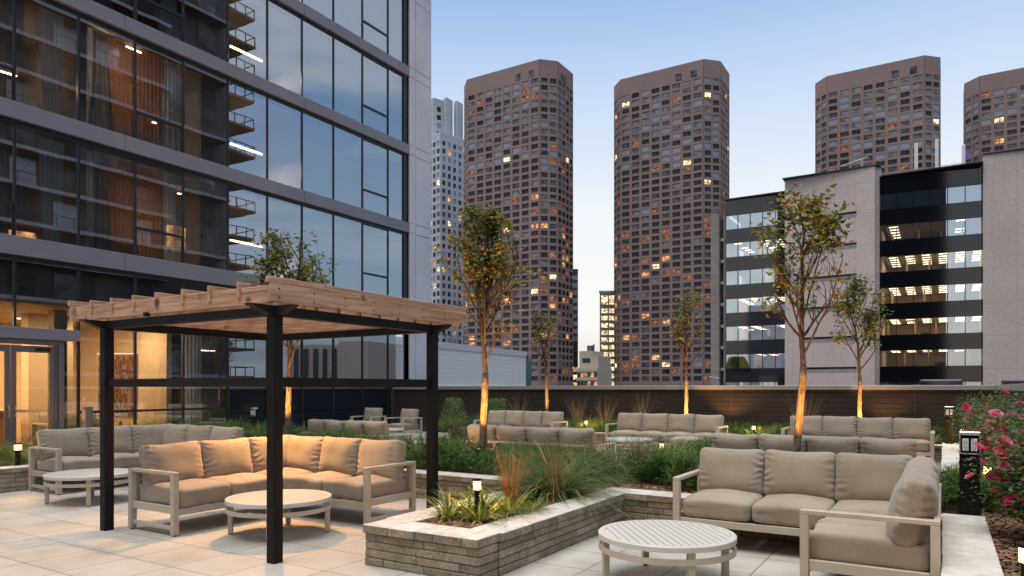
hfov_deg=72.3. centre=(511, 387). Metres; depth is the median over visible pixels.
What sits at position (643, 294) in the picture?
window
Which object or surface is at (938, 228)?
window
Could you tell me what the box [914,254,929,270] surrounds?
window
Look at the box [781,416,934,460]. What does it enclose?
garden sofa
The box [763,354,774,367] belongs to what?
window
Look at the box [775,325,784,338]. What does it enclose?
window
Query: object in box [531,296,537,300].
window
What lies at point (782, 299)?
window
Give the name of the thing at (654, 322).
window
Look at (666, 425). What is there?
garden sofa
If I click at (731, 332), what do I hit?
window
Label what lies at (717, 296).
stair tower
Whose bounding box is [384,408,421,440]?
lounge chair
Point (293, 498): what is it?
round table
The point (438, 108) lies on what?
window
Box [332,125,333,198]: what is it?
window
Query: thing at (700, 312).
window
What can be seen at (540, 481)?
grass clump
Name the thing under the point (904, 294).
window
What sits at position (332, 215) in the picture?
window
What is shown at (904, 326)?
window
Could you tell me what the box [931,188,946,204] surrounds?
window
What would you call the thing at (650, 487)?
bark mulch
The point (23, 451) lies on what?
grass clump
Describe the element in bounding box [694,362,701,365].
window
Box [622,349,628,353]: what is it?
window
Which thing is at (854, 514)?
corner sofa
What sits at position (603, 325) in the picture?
window
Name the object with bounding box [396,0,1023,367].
sky
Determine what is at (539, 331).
young tree
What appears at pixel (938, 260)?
window
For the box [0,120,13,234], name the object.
window
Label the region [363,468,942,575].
planter wall
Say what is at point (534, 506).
day lily
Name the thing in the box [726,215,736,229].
window
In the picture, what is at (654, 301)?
window
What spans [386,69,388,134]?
window
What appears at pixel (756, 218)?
window
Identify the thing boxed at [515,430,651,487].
grass clump
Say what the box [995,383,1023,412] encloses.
parapet wall
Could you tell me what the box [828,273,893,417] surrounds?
young tree
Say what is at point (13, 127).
window
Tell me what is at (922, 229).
window
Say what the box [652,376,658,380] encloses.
window
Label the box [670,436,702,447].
round table
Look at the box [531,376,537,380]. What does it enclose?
window
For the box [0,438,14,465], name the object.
grass clump
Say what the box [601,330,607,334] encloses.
window
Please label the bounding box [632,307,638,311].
window
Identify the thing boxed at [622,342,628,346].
window
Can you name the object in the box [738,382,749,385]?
window
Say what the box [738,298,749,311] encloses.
window
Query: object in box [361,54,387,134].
window
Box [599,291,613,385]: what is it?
lit office slab
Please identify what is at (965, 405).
rose bush
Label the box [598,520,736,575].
round table
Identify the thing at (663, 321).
window
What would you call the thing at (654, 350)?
window
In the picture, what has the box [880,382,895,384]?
window
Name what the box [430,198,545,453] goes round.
young tree
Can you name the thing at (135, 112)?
window
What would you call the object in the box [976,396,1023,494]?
rose bush
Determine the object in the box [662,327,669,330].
window
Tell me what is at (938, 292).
window
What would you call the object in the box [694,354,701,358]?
window
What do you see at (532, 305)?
window
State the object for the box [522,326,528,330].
window
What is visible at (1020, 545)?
path light
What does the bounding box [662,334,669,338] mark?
window
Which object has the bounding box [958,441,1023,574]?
planting bed ground
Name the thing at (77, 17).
window
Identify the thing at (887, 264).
window
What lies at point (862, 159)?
rooftop crane
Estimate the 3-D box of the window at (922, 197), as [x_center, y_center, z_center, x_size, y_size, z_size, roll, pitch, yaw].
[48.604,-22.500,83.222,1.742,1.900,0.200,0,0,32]
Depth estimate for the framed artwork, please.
19.21 m
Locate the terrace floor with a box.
[0,432,941,575]
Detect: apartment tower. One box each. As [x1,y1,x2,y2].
[464,59,572,385]
[614,59,728,385]
[815,55,940,174]
[963,67,1023,162]
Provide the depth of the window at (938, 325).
82.44 m
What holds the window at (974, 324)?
in the office building at (937, 253)
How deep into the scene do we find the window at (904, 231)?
83.98 m
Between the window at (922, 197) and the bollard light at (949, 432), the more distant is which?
the window at (922, 197)
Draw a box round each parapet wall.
[393,385,996,442]
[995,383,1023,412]
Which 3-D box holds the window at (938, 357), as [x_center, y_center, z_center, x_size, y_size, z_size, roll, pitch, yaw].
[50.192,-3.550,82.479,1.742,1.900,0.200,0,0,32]
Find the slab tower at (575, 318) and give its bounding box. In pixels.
[573,269,577,385]
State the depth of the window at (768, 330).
93.23 m
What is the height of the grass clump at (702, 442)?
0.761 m
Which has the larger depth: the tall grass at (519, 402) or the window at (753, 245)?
the window at (753, 245)
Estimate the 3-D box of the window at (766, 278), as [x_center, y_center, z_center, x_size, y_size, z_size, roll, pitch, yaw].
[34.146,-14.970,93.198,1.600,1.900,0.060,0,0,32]
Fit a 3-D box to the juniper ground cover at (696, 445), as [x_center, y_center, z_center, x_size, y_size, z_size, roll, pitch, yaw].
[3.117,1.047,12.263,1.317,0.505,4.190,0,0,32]
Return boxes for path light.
[13,443,21,465]
[473,478,481,516]
[1017,542,1023,575]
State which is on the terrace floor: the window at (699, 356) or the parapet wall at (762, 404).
the parapet wall at (762, 404)
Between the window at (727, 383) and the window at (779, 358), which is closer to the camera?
the window at (779, 358)
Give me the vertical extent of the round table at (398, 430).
0.405 m
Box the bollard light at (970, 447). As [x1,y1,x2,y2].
[959,431,980,515]
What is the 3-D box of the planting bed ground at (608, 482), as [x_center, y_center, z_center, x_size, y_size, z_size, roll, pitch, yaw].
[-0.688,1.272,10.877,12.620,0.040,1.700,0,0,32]
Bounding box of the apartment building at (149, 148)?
[0,0,430,445]
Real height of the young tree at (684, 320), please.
4.011 m
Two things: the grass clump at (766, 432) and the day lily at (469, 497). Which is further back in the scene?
the grass clump at (766, 432)
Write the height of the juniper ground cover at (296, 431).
0.652 m
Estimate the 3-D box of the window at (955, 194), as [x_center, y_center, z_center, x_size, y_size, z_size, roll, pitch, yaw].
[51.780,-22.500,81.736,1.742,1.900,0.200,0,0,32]
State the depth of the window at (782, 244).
92.52 m
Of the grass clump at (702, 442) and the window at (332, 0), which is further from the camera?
the window at (332, 0)
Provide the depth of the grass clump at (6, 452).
12.52 m
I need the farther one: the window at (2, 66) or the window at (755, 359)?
the window at (755, 359)
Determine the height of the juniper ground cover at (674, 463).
0.649 m
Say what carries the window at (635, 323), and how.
in the apartment tower at (671, 159)
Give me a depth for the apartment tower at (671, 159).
277.73 m
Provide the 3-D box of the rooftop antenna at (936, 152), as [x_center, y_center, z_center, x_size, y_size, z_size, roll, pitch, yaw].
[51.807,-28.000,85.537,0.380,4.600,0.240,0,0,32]
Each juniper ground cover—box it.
[18,417,308,442]
[243,424,582,474]
[458,414,946,443]
[627,436,711,454]
[627,444,958,509]
[930,423,958,442]
[938,461,1005,510]
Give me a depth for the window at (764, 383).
93.20 m
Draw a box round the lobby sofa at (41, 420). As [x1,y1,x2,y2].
[31,412,121,443]
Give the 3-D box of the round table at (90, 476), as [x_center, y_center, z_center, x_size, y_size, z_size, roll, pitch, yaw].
[-5.963,1.397,9.921,1.120,0.405,1.120,0,0,-13]
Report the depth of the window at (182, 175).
19.35 m
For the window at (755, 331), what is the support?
in the office building at (937, 253)
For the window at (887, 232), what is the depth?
84.71 m
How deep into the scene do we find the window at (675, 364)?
275.17 m
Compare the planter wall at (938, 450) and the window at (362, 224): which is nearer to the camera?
the planter wall at (938, 450)
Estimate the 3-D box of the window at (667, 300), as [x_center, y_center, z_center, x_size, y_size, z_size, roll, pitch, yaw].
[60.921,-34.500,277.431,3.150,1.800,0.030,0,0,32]
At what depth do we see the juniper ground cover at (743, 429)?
18.80 m
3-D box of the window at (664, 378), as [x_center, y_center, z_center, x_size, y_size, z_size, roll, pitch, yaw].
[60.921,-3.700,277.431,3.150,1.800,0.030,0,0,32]
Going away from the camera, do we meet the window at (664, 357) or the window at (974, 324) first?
the window at (974, 324)
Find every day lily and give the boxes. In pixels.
[9,451,27,465]
[403,483,496,522]
[431,488,528,527]
[436,484,504,517]
[438,478,526,515]
[471,485,558,521]
[511,492,555,513]
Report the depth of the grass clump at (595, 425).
19.83 m
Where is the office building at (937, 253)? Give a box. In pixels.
[724,148,1023,385]
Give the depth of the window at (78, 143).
17.01 m
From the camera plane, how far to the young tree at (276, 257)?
14.00 m
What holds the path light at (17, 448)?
on the planting bed ground at (7, 464)
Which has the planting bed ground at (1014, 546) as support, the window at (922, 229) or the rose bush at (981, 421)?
the rose bush at (981, 421)
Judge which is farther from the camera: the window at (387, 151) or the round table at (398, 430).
the window at (387, 151)
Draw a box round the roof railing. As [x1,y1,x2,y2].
[887,162,969,173]
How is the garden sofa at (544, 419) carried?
on the terrace floor
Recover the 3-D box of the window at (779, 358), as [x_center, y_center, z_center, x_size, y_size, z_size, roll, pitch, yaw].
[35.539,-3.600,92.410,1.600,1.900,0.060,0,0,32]
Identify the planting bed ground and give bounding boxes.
[0,444,37,466]
[404,463,945,513]
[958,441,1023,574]
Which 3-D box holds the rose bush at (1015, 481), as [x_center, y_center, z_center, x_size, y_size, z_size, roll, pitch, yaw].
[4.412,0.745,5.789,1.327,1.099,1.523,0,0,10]
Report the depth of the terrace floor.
6.99 m
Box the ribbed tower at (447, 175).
[430,97,463,343]
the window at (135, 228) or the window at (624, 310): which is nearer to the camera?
the window at (135, 228)
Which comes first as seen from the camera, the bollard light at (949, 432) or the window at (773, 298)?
the bollard light at (949, 432)
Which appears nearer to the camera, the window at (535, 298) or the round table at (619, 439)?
the round table at (619, 439)
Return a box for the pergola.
[68,276,466,563]
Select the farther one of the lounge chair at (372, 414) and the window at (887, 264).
the window at (887, 264)
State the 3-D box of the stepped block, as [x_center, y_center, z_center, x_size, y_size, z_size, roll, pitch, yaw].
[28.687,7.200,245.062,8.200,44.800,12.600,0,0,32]
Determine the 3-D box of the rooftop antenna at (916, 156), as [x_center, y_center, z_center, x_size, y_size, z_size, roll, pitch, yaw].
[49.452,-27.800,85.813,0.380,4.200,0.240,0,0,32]
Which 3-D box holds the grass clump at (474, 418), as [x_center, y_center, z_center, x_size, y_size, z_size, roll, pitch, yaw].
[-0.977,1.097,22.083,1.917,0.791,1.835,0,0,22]
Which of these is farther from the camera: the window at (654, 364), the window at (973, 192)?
the window at (654, 364)
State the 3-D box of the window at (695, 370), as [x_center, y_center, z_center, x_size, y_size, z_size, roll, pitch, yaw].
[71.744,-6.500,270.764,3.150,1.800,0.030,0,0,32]
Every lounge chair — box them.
[350,407,385,420]
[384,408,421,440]
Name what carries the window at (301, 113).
in the apartment building at (149, 148)
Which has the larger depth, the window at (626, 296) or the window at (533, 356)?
the window at (626, 296)
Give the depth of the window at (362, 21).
25.62 m
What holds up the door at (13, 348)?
in the apartment building at (149, 148)
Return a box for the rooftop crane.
[841,157,867,166]
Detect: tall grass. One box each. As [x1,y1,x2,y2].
[507,389,533,410]
[562,394,585,427]
[595,397,615,422]
[630,386,654,412]
[787,390,824,415]
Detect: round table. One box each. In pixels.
[43,468,127,506]
[225,489,331,542]
[389,428,403,439]
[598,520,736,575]
[605,437,652,453]
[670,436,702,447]
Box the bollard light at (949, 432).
[945,406,953,443]
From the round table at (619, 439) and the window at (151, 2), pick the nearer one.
the round table at (619, 439)
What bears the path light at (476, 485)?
on the bark mulch at (456, 521)
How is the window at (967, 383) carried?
in the office building at (937, 253)
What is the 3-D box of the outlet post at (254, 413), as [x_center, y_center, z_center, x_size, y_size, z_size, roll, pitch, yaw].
[-6.618,0.904,18.047,0.148,0.792,0.158,0,0,32]
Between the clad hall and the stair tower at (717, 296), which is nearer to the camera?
the clad hall
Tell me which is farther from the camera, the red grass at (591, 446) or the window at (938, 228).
the window at (938, 228)
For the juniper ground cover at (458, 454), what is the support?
on the planting bed ground at (608, 482)
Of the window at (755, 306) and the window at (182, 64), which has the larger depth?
the window at (755, 306)
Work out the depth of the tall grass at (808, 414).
17.54 m
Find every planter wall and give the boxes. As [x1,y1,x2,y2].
[0,464,141,492]
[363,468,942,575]
[449,427,941,476]
[941,443,1003,575]
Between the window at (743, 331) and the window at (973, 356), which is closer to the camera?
the window at (973, 356)
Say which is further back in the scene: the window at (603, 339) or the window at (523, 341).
the window at (603, 339)
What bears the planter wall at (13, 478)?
on the terrace floor
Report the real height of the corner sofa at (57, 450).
0.966 m
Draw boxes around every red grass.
[484,438,537,506]
[533,433,584,499]
[580,425,616,476]
[621,431,652,472]
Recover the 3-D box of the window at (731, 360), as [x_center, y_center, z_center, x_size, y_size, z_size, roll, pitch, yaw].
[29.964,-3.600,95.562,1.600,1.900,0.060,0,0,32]
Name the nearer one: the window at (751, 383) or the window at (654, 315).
the window at (751, 383)
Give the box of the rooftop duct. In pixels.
[919,379,1023,384]
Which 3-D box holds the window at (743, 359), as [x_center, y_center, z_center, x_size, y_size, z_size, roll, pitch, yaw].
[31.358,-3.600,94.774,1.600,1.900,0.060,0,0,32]
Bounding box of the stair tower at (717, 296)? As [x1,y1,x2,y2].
[711,214,724,385]
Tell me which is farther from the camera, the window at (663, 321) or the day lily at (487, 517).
the window at (663, 321)
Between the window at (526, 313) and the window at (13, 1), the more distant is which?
the window at (526, 313)
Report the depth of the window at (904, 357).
83.92 m
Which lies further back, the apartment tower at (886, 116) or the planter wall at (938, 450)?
the apartment tower at (886, 116)
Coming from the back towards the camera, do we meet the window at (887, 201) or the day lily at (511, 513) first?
the window at (887, 201)
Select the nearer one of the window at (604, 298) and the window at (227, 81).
the window at (227, 81)
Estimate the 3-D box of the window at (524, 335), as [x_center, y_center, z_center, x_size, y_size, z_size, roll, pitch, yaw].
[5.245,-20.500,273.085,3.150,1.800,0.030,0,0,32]
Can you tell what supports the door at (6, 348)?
in the apartment building at (149, 148)
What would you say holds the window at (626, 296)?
in the apartment tower at (671, 159)
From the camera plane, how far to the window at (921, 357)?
83.21 m
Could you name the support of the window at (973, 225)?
in the office building at (937, 253)
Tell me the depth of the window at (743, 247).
94.75 m
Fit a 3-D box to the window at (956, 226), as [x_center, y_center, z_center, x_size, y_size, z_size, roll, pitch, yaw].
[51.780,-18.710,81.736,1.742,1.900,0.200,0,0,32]
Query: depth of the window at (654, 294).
279.71 m
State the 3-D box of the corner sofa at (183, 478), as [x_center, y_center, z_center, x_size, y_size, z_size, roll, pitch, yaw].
[-2.780,1.118,8.348,2.310,0.964,2.300,0,0,32]
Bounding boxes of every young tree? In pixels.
[238,227,338,434]
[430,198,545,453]
[525,308,561,411]
[664,286,711,413]
[749,183,858,451]
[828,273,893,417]
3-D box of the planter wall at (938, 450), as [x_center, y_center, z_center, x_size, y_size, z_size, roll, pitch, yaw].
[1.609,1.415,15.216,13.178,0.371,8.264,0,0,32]
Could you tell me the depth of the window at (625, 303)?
286.41 m
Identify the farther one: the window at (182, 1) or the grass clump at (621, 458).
the window at (182, 1)
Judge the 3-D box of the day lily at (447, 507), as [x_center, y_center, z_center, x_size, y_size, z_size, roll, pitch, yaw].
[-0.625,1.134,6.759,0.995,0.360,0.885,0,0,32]
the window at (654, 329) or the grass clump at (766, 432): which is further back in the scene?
the window at (654, 329)
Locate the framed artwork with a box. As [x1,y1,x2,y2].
[96,353,137,418]
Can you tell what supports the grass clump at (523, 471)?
on the planting bed ground at (608, 482)
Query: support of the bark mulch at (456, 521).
on the planting bed ground
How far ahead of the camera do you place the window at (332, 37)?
24.12 m
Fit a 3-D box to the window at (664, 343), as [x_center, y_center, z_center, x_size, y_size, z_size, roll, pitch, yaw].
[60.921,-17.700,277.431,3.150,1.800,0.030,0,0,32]
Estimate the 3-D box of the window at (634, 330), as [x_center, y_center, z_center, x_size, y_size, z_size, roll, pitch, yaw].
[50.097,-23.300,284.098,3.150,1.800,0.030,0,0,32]
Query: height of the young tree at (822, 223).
3.848 m
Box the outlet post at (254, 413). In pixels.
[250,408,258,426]
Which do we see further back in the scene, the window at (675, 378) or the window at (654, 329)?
the window at (654, 329)
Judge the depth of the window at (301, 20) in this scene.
22.94 m
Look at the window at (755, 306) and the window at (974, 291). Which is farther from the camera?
the window at (755, 306)
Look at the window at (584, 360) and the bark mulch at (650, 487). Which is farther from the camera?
the window at (584, 360)
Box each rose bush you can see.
[945,383,1023,487]
[947,390,1009,455]
[950,413,1023,538]
[952,383,1022,469]
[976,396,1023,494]
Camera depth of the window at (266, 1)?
21.77 m
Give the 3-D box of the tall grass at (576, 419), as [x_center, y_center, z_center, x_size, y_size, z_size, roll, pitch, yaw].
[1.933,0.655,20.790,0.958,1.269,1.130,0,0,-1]
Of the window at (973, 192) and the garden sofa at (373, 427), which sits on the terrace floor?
the garden sofa at (373, 427)
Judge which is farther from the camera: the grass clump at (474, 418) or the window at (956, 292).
the window at (956, 292)
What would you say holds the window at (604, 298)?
in the lit office slab
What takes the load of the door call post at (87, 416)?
on the terrace floor
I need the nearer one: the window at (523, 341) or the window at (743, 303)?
the window at (743, 303)
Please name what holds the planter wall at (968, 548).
on the terrace floor
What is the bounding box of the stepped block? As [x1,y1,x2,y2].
[575,344,611,385]
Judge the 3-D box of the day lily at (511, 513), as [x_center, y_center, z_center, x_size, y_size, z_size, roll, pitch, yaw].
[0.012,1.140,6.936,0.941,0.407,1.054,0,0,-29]
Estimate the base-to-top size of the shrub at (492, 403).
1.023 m
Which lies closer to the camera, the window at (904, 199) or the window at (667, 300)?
the window at (904, 199)
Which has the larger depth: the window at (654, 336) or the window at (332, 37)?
the window at (654, 336)
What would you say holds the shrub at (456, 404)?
on the planting bed ground
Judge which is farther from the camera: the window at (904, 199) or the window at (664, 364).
the window at (664, 364)
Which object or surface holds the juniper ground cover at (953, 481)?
on the planting bed ground at (1014, 546)
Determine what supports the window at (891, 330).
in the office building at (937, 253)
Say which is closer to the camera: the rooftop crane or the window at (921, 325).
the window at (921, 325)
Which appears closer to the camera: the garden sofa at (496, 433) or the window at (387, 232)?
the garden sofa at (496, 433)
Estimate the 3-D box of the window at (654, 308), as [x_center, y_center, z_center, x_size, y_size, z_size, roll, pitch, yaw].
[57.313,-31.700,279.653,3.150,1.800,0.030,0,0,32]
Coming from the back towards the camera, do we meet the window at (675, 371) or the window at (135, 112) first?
the window at (675, 371)
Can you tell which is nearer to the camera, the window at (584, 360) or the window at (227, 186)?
the window at (227, 186)
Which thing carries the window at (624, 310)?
in the apartment tower at (671, 159)
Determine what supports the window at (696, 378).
in the apartment tower at (671, 159)
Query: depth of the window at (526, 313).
273.10 m
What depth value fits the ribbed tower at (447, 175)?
349.07 m
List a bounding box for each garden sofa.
[302,419,412,443]
[462,424,615,457]
[473,410,567,427]
[605,413,727,449]
[711,432,916,457]
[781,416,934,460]
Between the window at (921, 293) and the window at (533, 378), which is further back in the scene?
the window at (533, 378)
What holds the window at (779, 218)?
in the office building at (937, 253)
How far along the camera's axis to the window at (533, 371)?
270.97 m
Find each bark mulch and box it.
[422,483,617,528]
[620,482,695,493]
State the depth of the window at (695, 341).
270.84 m
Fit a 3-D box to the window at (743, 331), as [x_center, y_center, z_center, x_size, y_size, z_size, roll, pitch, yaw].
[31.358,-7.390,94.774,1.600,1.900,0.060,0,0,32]
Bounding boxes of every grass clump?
[0,432,31,461]
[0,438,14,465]
[0,438,38,465]
[422,412,478,433]
[454,438,647,529]
[462,413,487,434]
[492,460,554,484]
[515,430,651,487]
[552,422,665,481]
[586,417,615,431]
[607,426,711,482]
[683,433,713,449]
[755,422,789,434]
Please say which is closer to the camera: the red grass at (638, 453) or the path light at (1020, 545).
the path light at (1020, 545)
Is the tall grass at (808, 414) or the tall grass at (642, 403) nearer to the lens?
the tall grass at (808, 414)
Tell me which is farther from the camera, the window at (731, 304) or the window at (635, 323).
the window at (635, 323)
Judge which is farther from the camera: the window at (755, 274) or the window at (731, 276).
the window at (731, 276)
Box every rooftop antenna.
[914,143,917,169]
[935,139,938,167]
[962,145,964,163]
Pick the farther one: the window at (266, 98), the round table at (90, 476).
the window at (266, 98)
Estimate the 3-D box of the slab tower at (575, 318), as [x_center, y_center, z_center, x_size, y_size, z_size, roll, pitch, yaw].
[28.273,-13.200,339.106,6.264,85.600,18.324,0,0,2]
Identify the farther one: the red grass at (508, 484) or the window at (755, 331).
the window at (755, 331)
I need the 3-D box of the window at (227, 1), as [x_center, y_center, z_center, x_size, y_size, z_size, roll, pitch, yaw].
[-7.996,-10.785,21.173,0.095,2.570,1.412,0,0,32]
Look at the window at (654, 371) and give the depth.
279.71 m
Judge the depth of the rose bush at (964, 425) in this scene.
13.58 m
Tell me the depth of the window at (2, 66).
15.82 m
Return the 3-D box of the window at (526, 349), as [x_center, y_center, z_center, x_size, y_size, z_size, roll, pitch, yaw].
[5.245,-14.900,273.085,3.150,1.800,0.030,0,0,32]
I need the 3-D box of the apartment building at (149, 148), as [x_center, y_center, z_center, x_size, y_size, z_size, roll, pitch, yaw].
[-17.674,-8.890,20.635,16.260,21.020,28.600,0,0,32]
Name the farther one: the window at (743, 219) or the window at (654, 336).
the window at (654, 336)
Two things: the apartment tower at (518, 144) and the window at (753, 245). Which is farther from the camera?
the apartment tower at (518, 144)
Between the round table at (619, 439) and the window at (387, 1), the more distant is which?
the window at (387, 1)
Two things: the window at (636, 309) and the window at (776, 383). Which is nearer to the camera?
the window at (776, 383)
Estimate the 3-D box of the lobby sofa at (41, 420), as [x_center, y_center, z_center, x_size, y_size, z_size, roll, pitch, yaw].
[-11.641,1.115,18.798,0.860,0.970,1.900,0,0,32]
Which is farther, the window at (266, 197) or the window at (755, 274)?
the window at (755, 274)
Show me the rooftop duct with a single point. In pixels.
(942, 382)
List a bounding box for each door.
[0,344,9,445]
[10,345,53,445]
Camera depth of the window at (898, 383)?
83.95 m
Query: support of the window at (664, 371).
in the apartment tower at (671, 159)
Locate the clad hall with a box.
[396,333,530,385]
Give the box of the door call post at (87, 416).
[82,406,92,427]
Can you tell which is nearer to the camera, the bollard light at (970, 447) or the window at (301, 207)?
the bollard light at (970, 447)
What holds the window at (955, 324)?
in the office building at (937, 253)
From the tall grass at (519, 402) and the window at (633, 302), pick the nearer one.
the tall grass at (519, 402)
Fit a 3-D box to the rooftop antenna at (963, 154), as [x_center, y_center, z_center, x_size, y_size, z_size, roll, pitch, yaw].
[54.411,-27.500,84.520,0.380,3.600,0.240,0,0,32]
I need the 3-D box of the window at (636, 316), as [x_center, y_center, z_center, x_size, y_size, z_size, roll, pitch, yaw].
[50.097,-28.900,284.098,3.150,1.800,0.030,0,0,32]
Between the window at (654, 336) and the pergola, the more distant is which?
the window at (654, 336)
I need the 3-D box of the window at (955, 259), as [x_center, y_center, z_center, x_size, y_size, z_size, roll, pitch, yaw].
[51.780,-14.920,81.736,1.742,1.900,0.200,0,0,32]
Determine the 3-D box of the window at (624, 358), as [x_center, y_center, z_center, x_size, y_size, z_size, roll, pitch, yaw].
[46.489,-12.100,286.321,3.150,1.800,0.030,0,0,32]
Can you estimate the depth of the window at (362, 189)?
25.40 m
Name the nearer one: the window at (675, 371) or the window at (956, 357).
the window at (956, 357)
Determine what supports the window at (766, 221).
in the office building at (937, 253)
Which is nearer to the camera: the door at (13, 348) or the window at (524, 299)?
the door at (13, 348)
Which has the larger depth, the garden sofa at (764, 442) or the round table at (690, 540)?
the garden sofa at (764, 442)
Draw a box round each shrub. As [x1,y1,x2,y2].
[438,398,466,427]
[487,398,508,417]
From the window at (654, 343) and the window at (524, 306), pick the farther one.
the window at (654, 343)
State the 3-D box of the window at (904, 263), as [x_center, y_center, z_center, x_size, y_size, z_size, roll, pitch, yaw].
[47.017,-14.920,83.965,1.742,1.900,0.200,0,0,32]
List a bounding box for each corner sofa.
[28,423,242,494]
[128,434,415,536]
[673,447,941,575]
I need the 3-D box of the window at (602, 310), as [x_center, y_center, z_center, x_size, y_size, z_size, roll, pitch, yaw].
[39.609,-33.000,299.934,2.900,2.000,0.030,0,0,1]
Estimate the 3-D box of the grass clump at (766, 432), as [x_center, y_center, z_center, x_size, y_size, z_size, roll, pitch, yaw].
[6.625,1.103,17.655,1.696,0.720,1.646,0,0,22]
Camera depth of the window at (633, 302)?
284.11 m
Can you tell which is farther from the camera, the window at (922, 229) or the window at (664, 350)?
the window at (664, 350)
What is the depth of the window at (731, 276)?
95.59 m
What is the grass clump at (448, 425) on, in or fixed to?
on the planting bed ground
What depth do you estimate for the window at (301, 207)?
22.94 m
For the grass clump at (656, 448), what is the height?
0.979 m
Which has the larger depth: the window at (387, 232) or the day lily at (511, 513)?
the window at (387, 232)
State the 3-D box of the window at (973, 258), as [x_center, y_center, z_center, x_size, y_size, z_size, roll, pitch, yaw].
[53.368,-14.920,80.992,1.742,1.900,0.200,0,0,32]
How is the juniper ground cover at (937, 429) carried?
on the planting bed ground
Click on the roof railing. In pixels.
(931, 167)
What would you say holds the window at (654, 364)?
in the apartment tower at (671, 159)
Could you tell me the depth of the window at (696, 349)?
270.94 m
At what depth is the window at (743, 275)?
94.75 m
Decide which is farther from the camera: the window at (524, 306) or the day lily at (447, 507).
the window at (524, 306)
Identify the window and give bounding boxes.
[0,63,13,99]
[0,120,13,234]
[12,0,15,100]
[12,124,15,234]
[76,16,79,120]
[76,142,79,245]
[133,0,182,40]
[133,40,182,151]
[133,158,182,262]
[181,0,183,41]
[181,61,183,152]
[181,172,183,262]
[226,0,228,61]
[226,80,228,166]
[226,185,228,269]
[265,0,267,79]
[265,97,267,178]
[265,196,267,271]
[300,19,302,95]
[300,112,302,189]
[300,206,302,275]
[332,0,333,20]
[332,37,333,109]
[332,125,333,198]
[332,215,333,285]
[361,0,387,52]
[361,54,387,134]
[361,138,387,215]
[361,223,387,294]
[386,0,388,53]
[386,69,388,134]
[386,149,388,215]
[386,230,388,295]
[431,107,460,341]
[522,297,528,301]
[522,304,528,308]
[522,311,528,315]
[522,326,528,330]
[522,333,528,337]
[522,340,528,344]
[522,347,528,351]
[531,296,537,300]
[531,303,537,307]
[531,354,537,358]
[531,369,537,373]
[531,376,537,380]
[582,358,589,362]
[601,295,607,304]
[601,308,607,312]
[601,323,607,327]
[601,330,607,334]
[601,337,607,341]
[609,295,613,304]
[622,294,628,298]
[622,301,628,305]
[622,308,628,312]
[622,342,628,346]
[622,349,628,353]
[622,356,628,360]
[632,300,638,304]
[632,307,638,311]
[632,314,638,318]
[632,321,638,325]
[632,328,638,332]
[632,335,638,339]
[632,342,638,346]
[642,293,648,297]
[652,292,658,296]
[652,299,658,303]
[652,306,658,310]
[652,313,658,317]
[652,320,658,324]
[652,327,658,331]
[652,334,658,338]
[652,341,658,345]
[652,348,658,352]
[652,355,658,359]
[652,362,658,366]
[652,369,658,373]
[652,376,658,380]
[662,298,669,302]
[662,305,669,309]
[662,320,669,323]
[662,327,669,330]
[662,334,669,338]
[662,341,669,345]
[662,348,669,352]
[662,355,669,359]
[662,362,669,366]
[662,369,669,373]
[662,376,669,380]
[673,362,679,366]
[673,369,679,373]
[673,376,679,380]
[694,311,701,315]
[694,340,701,344]
[694,347,701,351]
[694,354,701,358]
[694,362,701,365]
[694,369,701,373]
[694,376,701,380]
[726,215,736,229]
[726,243,736,257]
[726,271,736,284]
[726,299,736,312]
[726,327,736,340]
[726,355,736,368]
[726,382,736,385]
[738,213,749,228]
[738,242,749,256]
[738,270,749,283]
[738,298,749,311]
[738,326,749,339]
[738,354,749,367]
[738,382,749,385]
[750,212,761,226]
[750,241,761,254]
[750,269,761,283]
[750,297,761,311]
[750,326,761,339]
[750,354,761,367]
[750,382,761,384]
[763,211,774,225]
[763,240,774,253]
[763,268,774,282]
[763,296,774,310]
[763,325,774,339]
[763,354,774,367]
[763,382,774,384]
[775,211,784,223]
[775,238,784,252]
[775,296,784,309]
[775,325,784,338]
[775,353,784,367]
[775,382,784,384]
[880,193,895,209]
[880,225,895,240]
[880,256,895,272]
[880,288,895,303]
[880,319,895,334]
[880,351,895,366]
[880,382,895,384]
[897,191,912,207]
[897,223,912,239]
[897,255,912,271]
[897,287,912,302]
[897,318,912,334]
[897,350,912,365]
[897,382,912,384]
[914,190,929,206]
[914,222,929,238]
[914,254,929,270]
[914,286,929,301]
[914,318,929,333]
[914,350,929,365]
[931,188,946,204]
[931,220,946,236]
[931,253,946,268]
[931,285,946,301]
[931,317,946,333]
[931,350,946,365]
[948,186,964,203]
[948,219,964,235]
[948,251,964,267]
[948,284,964,300]
[948,317,964,332]
[948,349,964,365]
[966,184,982,201]
[966,217,982,234]
[966,250,982,266]
[966,283,982,299]
[966,316,982,332]
[966,349,982,365]
[966,382,982,384]
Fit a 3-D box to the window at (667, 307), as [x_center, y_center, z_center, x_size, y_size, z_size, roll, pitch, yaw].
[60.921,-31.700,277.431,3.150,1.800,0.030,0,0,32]
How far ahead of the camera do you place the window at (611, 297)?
299.86 m
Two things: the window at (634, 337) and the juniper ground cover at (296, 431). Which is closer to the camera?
the juniper ground cover at (296, 431)

